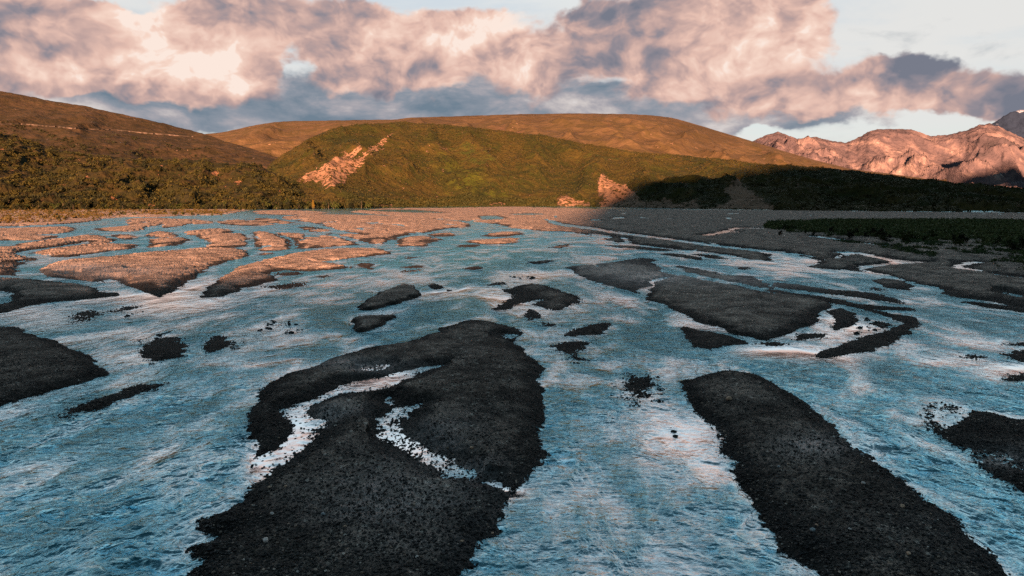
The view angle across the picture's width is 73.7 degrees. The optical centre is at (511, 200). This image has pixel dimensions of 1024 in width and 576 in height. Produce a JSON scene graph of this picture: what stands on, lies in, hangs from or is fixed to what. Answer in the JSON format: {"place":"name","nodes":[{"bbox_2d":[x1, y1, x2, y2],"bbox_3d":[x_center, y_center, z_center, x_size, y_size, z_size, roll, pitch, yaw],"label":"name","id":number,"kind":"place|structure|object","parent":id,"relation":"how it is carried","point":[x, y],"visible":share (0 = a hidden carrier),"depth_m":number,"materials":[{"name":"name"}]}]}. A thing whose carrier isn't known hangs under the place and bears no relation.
{"place":"outdoors","nodes":[
{"label":"outdoors","id":0,"kind":"place"},
{"bbox_2d":[0,123,192,136],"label":"road","id":1,"kind":"structure","parent":0,"point":[93,129],"depth_m":2207.97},
{"bbox_2d":[0,209,244,226],"bbox_3d":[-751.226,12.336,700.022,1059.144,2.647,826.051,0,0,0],"label":"gravel flats","id":2,"kind":"structure","parent":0,"point":[70,220],"depth_m":497.19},
{"bbox_2d":[37,203,47,209],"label":"dark tree","id":3,"kind":"object","parent":2,"relation":"on","point":[40,206],"visible":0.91,"depth_m":815.90,"materials":[{"name":"green plant"}]},
{"bbox_2d":[64,200,74,208],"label":"dark tree","id":4,"kind":"object","parent":2,"relation":"on","point":[67,203],"visible":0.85,"depth_m":840.62,"materials":[{"name":"green plant"}]},
{"bbox_2d":[81,203,87,209],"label":"dark tree","id":5,"kind":"object","parent":2,"relation":"on","point":[83,206],"visible":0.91,"depth_m":833.55,"materials":[{"name":"green plant"}]},
{"bbox_2d":[0,208,234,222],"bbox_3d":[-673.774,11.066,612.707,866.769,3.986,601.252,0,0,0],"label":"meadow grass","id":6,"kind":"structure","parent":2,"relation":"on","point":[8,218],"depth_m":592.18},
{"bbox_2d":[179,203,188,208],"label":"olive tree","id":7,"kind":"object","parent":2,"relation":"on","point":[183,206],"visible":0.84,"depth_m":869.41,"materials":[{"name":"green plant"}]},
{"bbox_2d":[216,203,225,208],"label":"dark tree","id":8,"kind":"object","parent":2,"relation":"on","point":[220,207],"visible":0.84,"depth_m":883.77,"materials":[{"name":"green plant"}]},
{"bbox_2d":[0,91,277,168],"bbox_3d":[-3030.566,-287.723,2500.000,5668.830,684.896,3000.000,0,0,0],"label":"hill","id":9,"kind":"structure","parent":0,"point":[19,108],"depth_m":2206.54,"materials":[{"name":"plant"}]},
{"bbox_2d":[0,121,214,161],"bbox_3d":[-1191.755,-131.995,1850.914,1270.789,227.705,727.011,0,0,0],"label":"hill brush","id":10,"kind":"object","parent":9,"relation":"on","point":[82,147],"visible":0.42,"depth_m":1999.00,"materials":[{"name":"green plant"}]},
{"bbox_2d":[0,133,380,208],"bbox_3d":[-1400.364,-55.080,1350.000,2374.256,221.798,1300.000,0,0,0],"label":"bluff","id":11,"kind":"structure","parent":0,"point":[172,172],"depth_m":1081.08,"materials":[{"name":"plant"}]},
{"bbox_2d":[13,195,22,201],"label":"dark tree","id":12,"kind":"object","parent":11,"relation":"on","point":[19,198],"visible":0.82,"depth_m":840.12,"materials":[{"name":"green plant"}]},
{"bbox_2d":[88,197,96,203],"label":"dark tree","id":13,"kind":"object","parent":11,"relation":"on","point":[92,201],"visible":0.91,"depth_m":870.28,"materials":[{"name":"green plant"}]},
{"bbox_2d":[0,132,348,209],"bbox_3d":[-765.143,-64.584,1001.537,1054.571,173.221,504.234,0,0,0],"label":"bluff thicket","id":14,"kind":"object","parent":11,"relation":"on","point":[138,188],"depth_m":1043.31,"materials":[{"name":"plant"}]},
{"bbox_2d":[325,199,330,208],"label":"dark tree","id":15,"kind":"object","parent":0,"point":[327,204],"visible":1,"depth_m":998.10,"materials":[{"name":"green plant"}]},
{"bbox_2d":[0,206,1023,575],"bbox_3d":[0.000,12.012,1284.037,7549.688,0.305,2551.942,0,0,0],"label":"water","id":16,"kind":"structure","parent":0,"point":[140,484],"depth_m":41.09,"materials":[{"name":"liquid"}]},
{"bbox_2d":[0,0,1023,142],"label":"sky","id":17,"kind":"structure","parent":0,"point":[833,70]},
{"bbox_2d":[206,113,946,180],"bbox_3d":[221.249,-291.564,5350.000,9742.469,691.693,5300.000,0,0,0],"label":"brown plateau hill","id":18,"kind":"structure","parent":0,"point":[646,133],"depth_m":4434.02,"materials":[{"name":"plant"}]},
{"bbox_2d":[267,122,1023,212],"bbox_3d":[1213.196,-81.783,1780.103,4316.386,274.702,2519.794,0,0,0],"label":"green hill","id":19,"kind":"structure","parent":0,"point":[356,160],"depth_m":1429.44,"materials":[{"name":"plant"}]},
{"bbox_2d":[344,191,595,207],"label":"hill foot scrub","id":20,"kind":"object","parent":19,"relation":"on","point":[441,202],"visible":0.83,"depth_m":1346.28,"materials":[{"name":"green plant"}]},
{"bbox_2d":[266,121,1023,212],"bbox_3d":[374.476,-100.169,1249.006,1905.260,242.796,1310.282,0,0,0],"label":"hill scrub cover","id":21,"kind":"object","parent":19,"relation":"on","point":[937,197],"visible":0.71,"depth_m":1440.34,"materials":[{"name":"green plant"}]},
{"bbox_2d":[352,207,1023,307],"bbox_3d":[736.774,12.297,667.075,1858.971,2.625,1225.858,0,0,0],"label":"gravel flats","id":22,"kind":"structure","parent":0,"point":[940,271],"depth_m":206.18,"materials":[{"name":"gravel"}]},
{"bbox_2d":[847,231,854,238],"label":"willow bush","id":23,"kind":"object","parent":22,"relation":"on","point":[850,235],"visible":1,"depth_m":204.56,"materials":[{"name":"green plant"}]},
{"bbox_2d":[762,217,1023,245],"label":"willow thicket","id":24,"kind":"object","parent":22,"relation":"on","point":[985,231],"visible":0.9,"depth_m":265.93,"materials":[{"name":"green plant"}]},
{"bbox_2d":[898,234,910,240],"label":"willow bush","id":25,"kind":"object","parent":22,"relation":"on","point":[903,237],"visible":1,"depth_m":182.27,"materials":[{"name":"green plant"}]},
{"bbox_2d":[833,238,1023,269],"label":"willow patches","id":26,"kind":"object","parent":22,"relation":"on","point":[978,250],"visible":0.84,"depth_m":154.61,"materials":[{"name":"green plant"}]},
{"bbox_2d":[926,230,937,236],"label":"willow bush","id":27,"kind":"object","parent":22,"relation":"on","point":[931,233],"visible":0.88,"depth_m":200.55,"materials":[{"name":"green plant"}]},
{"bbox_2d":[952,238,963,245],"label":"willow bush","id":28,"kind":"object","parent":22,"relation":"on","point":[956,241],"visible":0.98,"depth_m":167.86,"materials":[{"name":"green plant"}]},
{"bbox_2d":[954,233,965,240],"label":"willow bush","id":29,"kind":"object","parent":22,"relation":"on","point":[960,237],"visible":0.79,"depth_m":181.91,"materials":[{"name":"green plant"}]},
{"bbox_2d":[993,237,1002,244],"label":"willow bush","id":30,"kind":"object","parent":22,"relation":"on","point":[998,239],"visible":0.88,"depth_m":173.42,"materials":[{"name":"green plant"}]},
{"bbox_2d":[1002,239,1012,248],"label":"willow bush","id":31,"kind":"object","parent":22,"relation":"on","point":[1008,244],"visible":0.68,"depth_m":157.34,"materials":[{"name":"green plant"}]},
{"bbox_2d":[1010,242,1020,249],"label":"willow bush","id":32,"kind":"object","parent":22,"relation":"on","point":[1013,246],"visible":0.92,"depth_m":150.00,"materials":[{"name":"green plant"}]},
{"bbox_2d":[753,123,1023,184],"bbox_3d":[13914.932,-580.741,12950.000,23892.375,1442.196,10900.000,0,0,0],"label":"mountain","id":33,"kind":"structure","parent":0,"point":[989,154],"depth_m":10393.07,"materials":[{"name":"stone"}]},
{"bbox_2d":[992,110,1023,137],"bbox_3d":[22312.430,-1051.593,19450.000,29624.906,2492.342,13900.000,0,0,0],"label":"mountain","id":34,"kind":"structure","parent":0,"point":[1013,122],"depth_m":16270.96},
{"bbox_2d":[994,181,1023,187],"bbox_3d":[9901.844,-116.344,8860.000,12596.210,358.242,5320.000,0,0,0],"label":"foothill","id":35,"kind":"structure","parent":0,"point":[1016,184],"depth_m":7084.55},
{"bbox_3d":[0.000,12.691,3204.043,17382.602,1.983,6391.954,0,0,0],"label":"riverbed","id":36,"kind":"structure","parent":0,"visible":0},
{"bbox_2d":[0,226,75,240],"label":"gravel bar","id":37,"kind":"object","parent":36,"relation":"on","point":[27,233],"visible":0.96,"depth_m":245.75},
{"bbox_2d":[0,326,108,405],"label":"gravel bar","id":38,"kind":"object","parent":36,"relation":"on","point":[14,340],"visible":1,"depth_m":48.17,"materials":[{"name":"gravel"}]},
{"bbox_2d":[0,277,118,312],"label":"gravel bar","id":39,"kind":"object","parent":36,"relation":"on","point":[28,292],"visible":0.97,"depth_m":86.24,"materials":[{"name":"gravel"}]},
{"bbox_2d":[0,234,138,275],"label":"gravel bar","id":40,"kind":"object","parent":36,"relation":"on","point":[9,260],"visible":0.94,"depth_m":163.75,"materials":[{"name":"gravel"}]},
{"bbox_2d":[64,309,105,323],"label":"gravel bar","id":41,"kind":"object","parent":36,"relation":"on","point":[84,315],"visible":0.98,"depth_m":70.92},
{"bbox_2d":[58,383,168,417],"bbox_3d":[-24.268,12.173,41.062,3.680,0.654,9.214,0,0,12],"label":"gravel bar","id":42,"kind":"object","parent":36,"relation":"on","point":[106,402],"visible":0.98,"depth_m":40.89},
{"bbox_2d":[111,234,139,239],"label":"gravel bar","id":43,"kind":"object","parent":36,"relation":"on","point":[125,236],"visible":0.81,"depth_m":222.81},
{"bbox_2d":[109,304,141,311],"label":"gravel bar","id":44,"kind":"object","parent":36,"relation":"on","point":[129,307],"visible":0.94,"depth_m":75.52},
{"bbox_2d":[39,247,249,296],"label":"gravel bar","id":45,"kind":"object","parent":36,"relation":"on","point":[158,273],"visible":0.99,"depth_m":115.48,"materials":[{"name":"gravel"}]},
{"bbox_2d":[93,218,212,231],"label":"gravel bar","id":46,"kind":"object","parent":36,"relation":"on","point":[137,224],"visible":0.91,"depth_m":341.58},
{"bbox_2d":[137,337,189,364],"bbox_3d":[-28.231,12.155,55.185,4.708,0.690,11.591,0,0,-29],"label":"gravel bar","id":47,"kind":"object","parent":36,"relation":"on","point":[161,348],"visible":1,"depth_m":54.43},
{"bbox_2d":[142,231,192,249],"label":"gravel bar","id":48,"kind":"object","parent":36,"relation":"on","point":[162,240],"visible":0.88,"depth_m":202.57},
{"bbox_2d":[203,203,211,208],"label":"dark tree","id":49,"kind":"object","parent":36,"relation":"on","point":[209,205],"visible":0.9,"depth_m":876.40,"materials":[{"name":"green plant"}]},
{"bbox_2d":[201,335,228,352],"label":"gravel bar","id":50,"kind":"object","parent":36,"relation":"on","point":[219,342],"visible":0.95,"depth_m":56.53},
{"bbox_2d":[184,228,251,247],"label":"gravel bar","id":51,"kind":"object","parent":36,"relation":"on","point":[217,237],"visible":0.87,"depth_m":214.03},
{"bbox_2d":[226,340,242,349],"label":"gravel bar","id":52,"kind":"object","parent":36,"relation":"on","point":[229,344],"visible":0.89,"depth_m":56.62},
{"bbox_2d":[211,219,273,225],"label":"gravel bar","id":53,"kind":"object","parent":36,"relation":"on","point":[238,222],"visible":0.94,"depth_m":359.25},
{"bbox_2d":[248,231,298,250],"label":"gravel bar","id":54,"kind":"object","parent":36,"relation":"on","point":[276,242],"visible":0.93,"depth_m":191.80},
{"bbox_2d":[255,218,294,223],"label":"gravel bar","id":55,"kind":"object","parent":36,"relation":"on","point":[268,220],"visible":0.88,"depth_m":391.67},
{"bbox_2d":[260,282,310,289],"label":"gravel bar","id":56,"kind":"object","parent":36,"relation":"on","point":[289,285],"visible":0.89,"depth_m":95.58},
{"bbox_2d":[253,210,327,214],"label":"gravel bar","id":57,"kind":"object","parent":36,"relation":"on","point":[284,212],"visible":0.91,"depth_m":648.43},
{"bbox_2d":[269,269,314,275],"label":"gravel bar","id":58,"kind":"object","parent":36,"relation":"on","point":[289,274],"visible":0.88,"depth_m":111.70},
{"bbox_2d":[200,248,390,297],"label":"gravel bar","id":59,"kind":"object","parent":36,"relation":"on","point":[238,278],"visible":0.98,"depth_m":119.50,"materials":[{"name":"gravel"}]},
{"bbox_2d":[298,226,333,234],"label":"gravel bar","id":60,"kind":"object","parent":36,"relation":"on","point":[310,229],"visible":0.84,"depth_m":276.99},
{"bbox_2d":[278,233,358,248],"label":"gravel bar","id":61,"kind":"object","parent":36,"relation":"on","point":[322,241],"visible":0.95,"depth_m":193.42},
{"bbox_2d":[330,201,340,207],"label":"green tree","id":62,"kind":"object","parent":36,"relation":"on","point":[337,205],"visible":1,"depth_m":1001.59,"materials":[{"name":"green plant"}]},
{"bbox_2d":[330,233,391,244],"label":"gravel bar","id":63,"kind":"object","parent":36,"relation":"on","point":[371,239],"visible":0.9,"depth_m":210.94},
{"bbox_2d":[358,198,363,207],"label":"dark tree","id":64,"kind":"object","parent":36,"relation":"on","point":[360,203],"visible":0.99,"depth_m":1054.36,"materials":[{"name":"green plant"}]},
{"bbox_2d":[357,263,374,269],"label":"gravel bar","id":65,"kind":"object","parent":36,"relation":"on","point":[366,265],"visible":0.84,"depth_m":124.62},
{"bbox_2d":[363,201,371,207],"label":"green tree","id":66,"kind":"object","parent":36,"relation":"on","point":[366,204],"visible":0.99,"depth_m":1066.12,"materials":[{"name":"green plant"}]},
{"bbox_2d":[187,319,550,575],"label":"gravel bar","id":67,"kind":"object","parent":36,"relation":"on","point":[480,338],"visible":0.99,"depth_m":32.93,"materials":[{"name":"gravel"}]},
{"bbox_2d":[351,314,396,332],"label":"gravel bar","id":68,"kind":"object","parent":36,"relation":"on","point":[364,323],"visible":0.9,"depth_m":65.63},
{"bbox_2d":[282,214,470,239],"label":"gravel bar","id":69,"kind":"object","parent":36,"relation":"on","point":[387,228],"visible":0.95,"depth_m":336.69,"materials":[{"name":"gravel"}]},
{"bbox_2d":[357,284,421,310],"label":"gravel bar","id":70,"kind":"object","parent":36,"relation":"on","point":[399,294],"visible":0.95,"depth_m":81.36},
{"bbox_2d":[395,268,420,272],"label":"gravel bar","id":71,"kind":"object","parent":36,"relation":"on","point":[412,270],"visible":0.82,"depth_m":116.27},
{"bbox_2d":[400,265,423,267],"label":"gravel bar","id":72,"kind":"object","parent":36,"relation":"on","point":[417,266],"visible":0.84,"depth_m":122.91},
{"bbox_2d":[392,236,442,246],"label":"gravel bar","id":73,"kind":"object","parent":36,"relation":"on","point":[419,241],"visible":0.92,"depth_m":197.14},
{"bbox_2d":[428,283,443,289],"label":"gravel bar","id":74,"kind":"object","parent":36,"relation":"on","point":[434,286],"visible":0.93,"depth_m":93.87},
{"bbox_2d":[427,232,457,236],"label":"gravel bar","id":75,"kind":"object","parent":36,"relation":"on","point":[446,234],"visible":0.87,"depth_m":234.88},
{"bbox_2d":[457,243,489,246],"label":"gravel bar","id":76,"kind":"object","parent":36,"relation":"on","point":[473,245],"visible":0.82,"depth_m":179.57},
{"bbox_2d":[465,266,482,269],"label":"gravel bar","id":77,"kind":"object","parent":36,"relation":"on","point":[473,268],"visible":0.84,"depth_m":119.52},
{"bbox_2d":[466,238,518,244],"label":"gravel bar","id":78,"kind":"object","parent":36,"relation":"on","point":[499,241],"visible":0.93,"depth_m":195.37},
{"bbox_2d":[484,282,506,285],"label":"gravel bar","id":79,"kind":"object","parent":36,"relation":"on","point":[498,283],"visible":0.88,"depth_m":97.90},
{"bbox_2d":[481,232,524,236],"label":"gravel bar","id":80,"kind":"object","parent":36,"relation":"on","point":[501,234],"visible":0.88,"depth_m":235.92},
{"bbox_2d":[124,276,887,436],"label":"shoal cobbles","id":81,"kind":"object","parent":36,"relation":"on","point":[532,277],"visible":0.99,"depth_m":64.02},
{"bbox_2d":[0,353,1023,575],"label":"cobble cover","id":82,"kind":"object","parent":36,"relation":"on","point":[988,572],"visible":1,"depth_m":25.65,"materials":[{"name":"stone"}]},
{"bbox_2d":[4,288,1023,575],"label":"shore cobbles","id":83,"kind":"object","parent":36,"relation":"on","point":[550,454],"visible":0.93,"depth_m":33.42,"materials":[{"name":"stone"}]},
{"bbox_2d":[524,309,540,320],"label":"gravel bar","id":84,"kind":"object","parent":36,"relation":"on","point":[530,313],"visible":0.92,"depth_m":71.04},
{"bbox_2d":[491,284,582,310],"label":"gravel bar","id":85,"kind":"object","parent":36,"relation":"on","point":[552,298],"visible":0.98,"depth_m":83.47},
{"bbox_2d":[527,260,555,263],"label":"gravel bar","id":86,"kind":"object","parent":36,"relation":"on","point":[541,262],"visible":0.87,"depth_m":132.28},
{"bbox_2d":[538,322,556,327],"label":"gravel bar","id":87,"kind":"object","parent":36,"relation":"on","point":[548,325],"visible":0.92,"depth_m":65.46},
{"bbox_2d":[548,244,571,247],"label":"gravel bar","id":88,"kind":"object","parent":36,"relation":"on","point":[561,246],"visible":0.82,"depth_m":176.54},
{"bbox_2d":[549,341,589,363],"bbox_3d":[5.020,12.186,54.453,5.004,0.629,9.777,0,0,0],"label":"gravel bar","id":89,"kind":"object","parent":36,"relation":"on","point":[569,347],"visible":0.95,"depth_m":55.39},
{"bbox_2d":[564,322,615,336],"bbox_3d":[7.053,12.145,63.493,5.292,0.710,9.365,0,0,11],"label":"gravel bar","id":90,"kind":"object","parent":36,"relation":"on","point":[593,329],"visible":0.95,"depth_m":62.56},
{"bbox_2d":[565,258,676,293],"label":"gravel bar","id":91,"kind":"object","parent":36,"relation":"on","point":[633,275],"visible":0.98,"depth_m":109.37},
{"bbox_2d":[610,372,663,406],"bbox_3d":[8.040,12.199,43.975,3.760,0.602,10.353,0,0,11],"label":"gravel bar","id":92,"kind":"object","parent":36,"relation":"on","point":[633,387],"visible":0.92,"depth_m":43.94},
{"bbox_2d":[605,245,673,250],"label":"gravel bar","id":93,"kind":"object","parent":36,"relation":"on","point":[645,248],"visible":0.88,"depth_m":169.73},
{"bbox_2d":[660,253,705,259],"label":"gravel bar","id":94,"kind":"object","parent":36,"relation":"on","point":[685,256],"visible":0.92,"depth_m":145.00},
{"bbox_2d":[691,254,726,258],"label":"gravel bar","id":95,"kind":"object","parent":36,"relation":"on","point":[712,256],"visible":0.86,"depth_m":144.89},
{"bbox_2d":[680,326,747,348],"bbox_3d":[17.381,11.993,59.833,5.918,0.519,10.846,0,0,0],"label":"gravel bar","id":96,"kind":"object","parent":36,"relation":"on","point":[704,339],"visible":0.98,"depth_m":58.09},
{"bbox_2d":[675,265,773,287],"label":"gravel bar","id":97,"kind":"object","parent":36,"relation":"on","point":[753,281],"visible":0.91,"depth_m":104.45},
{"bbox_2d":[645,275,832,339],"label":"gravel bar","id":98,"kind":"object","parent":36,"relation":"on","point":[743,311],"visible":0.98,"depth_m":75.08,"materials":[{"name":"gravel"}]},
{"bbox_2d":[735,267,750,269],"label":"gravel bar","id":99,"kind":"object","parent":36,"relation":"on","point":[744,268],"visible":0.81,"depth_m":119.87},
{"bbox_2d":[755,340,786,346],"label":"gravel bar","id":100,"kind":"object","parent":36,"relation":"on","point":[774,343],"visible":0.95,"depth_m":56.98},
{"bbox_2d":[794,331,827,340],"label":"gravel bar","id":101,"kind":"object","parent":36,"relation":"on","point":[808,336],"visible":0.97,"depth_m":60.01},
{"bbox_2d":[767,282,904,303],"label":"gravel bar","id":102,"kind":"object","parent":36,"relation":"on","point":[866,295],"visible":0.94,"depth_m":88.14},
{"bbox_2d":[766,288,916,310],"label":"gravel bar","id":103,"kind":"object","parent":36,"relation":"on","point":[842,302],"visible":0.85,"depth_m":79.47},
{"bbox_2d":[823,308,859,330],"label":"gravel bar","id":104,"kind":"object","parent":36,"relation":"on","point":[843,318],"visible":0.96,"depth_m":68.56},
{"bbox_2d":[679,370,1006,575],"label":"gravel bar","id":105,"kind":"object","parent":36,"relation":"on","point":[755,400],"visible":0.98,"depth_m":28.50,"materials":[{"name":"gravel"}]},
{"bbox_2d":[814,304,920,357],"bbox_3d":[33.615,11.975,63.010,7.959,0.453,30.990,0,0,31],"label":"gravel bar","id":106,"kind":"object","parent":36,"relation":"on","point":[872,342],"visible":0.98,"depth_m":58.32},
{"bbox_2d":[868,322,891,329],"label":"gravel bar","id":107,"kind":"object","parent":36,"relation":"on","point":[879,324],"visible":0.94,"depth_m":65.80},
{"bbox_2d":[869,287,898,290],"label":"gravel bar","id":108,"kind":"object","parent":36,"relation":"on","point":[876,289],"visible":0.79,"depth_m":91.86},
{"bbox_2d":[871,278,914,290],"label":"gravel bar","id":109,"kind":"object","parent":36,"relation":"on","point":[893,283],"visible":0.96,"depth_m":96.19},
{"bbox_2d":[924,405,945,432],"bbox_3d":[23.186,12.214,37.722,1.692,0.571,6.854,0,0,34],"label":"gravel bar","id":110,"kind":"object","parent":36,"relation":"on","point":[931,417],"visible":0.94,"depth_m":36.71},
{"bbox_2d":[930,404,960,416],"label":"gravel bar","id":111,"kind":"object","parent":36,"relation":"on","point":[955,407],"visible":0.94,"depth_m":39.47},
{"bbox_2d":[956,354,991,358],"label":"gravel bar","id":112,"kind":"object","parent":36,"relation":"on","point":[973,356],"visible":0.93,"depth_m":52.33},
{"bbox_2d":[937,410,1023,491],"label":"gravel bar","id":113,"kind":"object","parent":36,"relation":"on","point":[1006,477],"visible":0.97,"depth_m":33.78,"materials":[{"name":"gravel"}]},
{"bbox_2d":[961,301,1023,312],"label":"gravel bar","id":114,"kind":"object","parent":36,"relation":"on","point":[1002,307],"visible":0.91,"depth_m":76.20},
{"bbox_2d":[1001,350,1023,361],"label":"gravel bar","id":115,"kind":"object","parent":36,"relation":"on","point":[1020,354],"visible":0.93,"depth_m":52.52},
{"bbox_2d":[1002,373,1023,380],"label":"gravel bar","id":116,"kind":"object","parent":36,"relation":"on","point":[1021,377],"visible":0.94,"depth_m":45.90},
{"bbox_2d":[1003,342,1023,345],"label":"gravel bar","id":117,"kind":"object","parent":36,"relation":"on","point":[1019,344],"visible":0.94,"depth_m":56.56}
]}

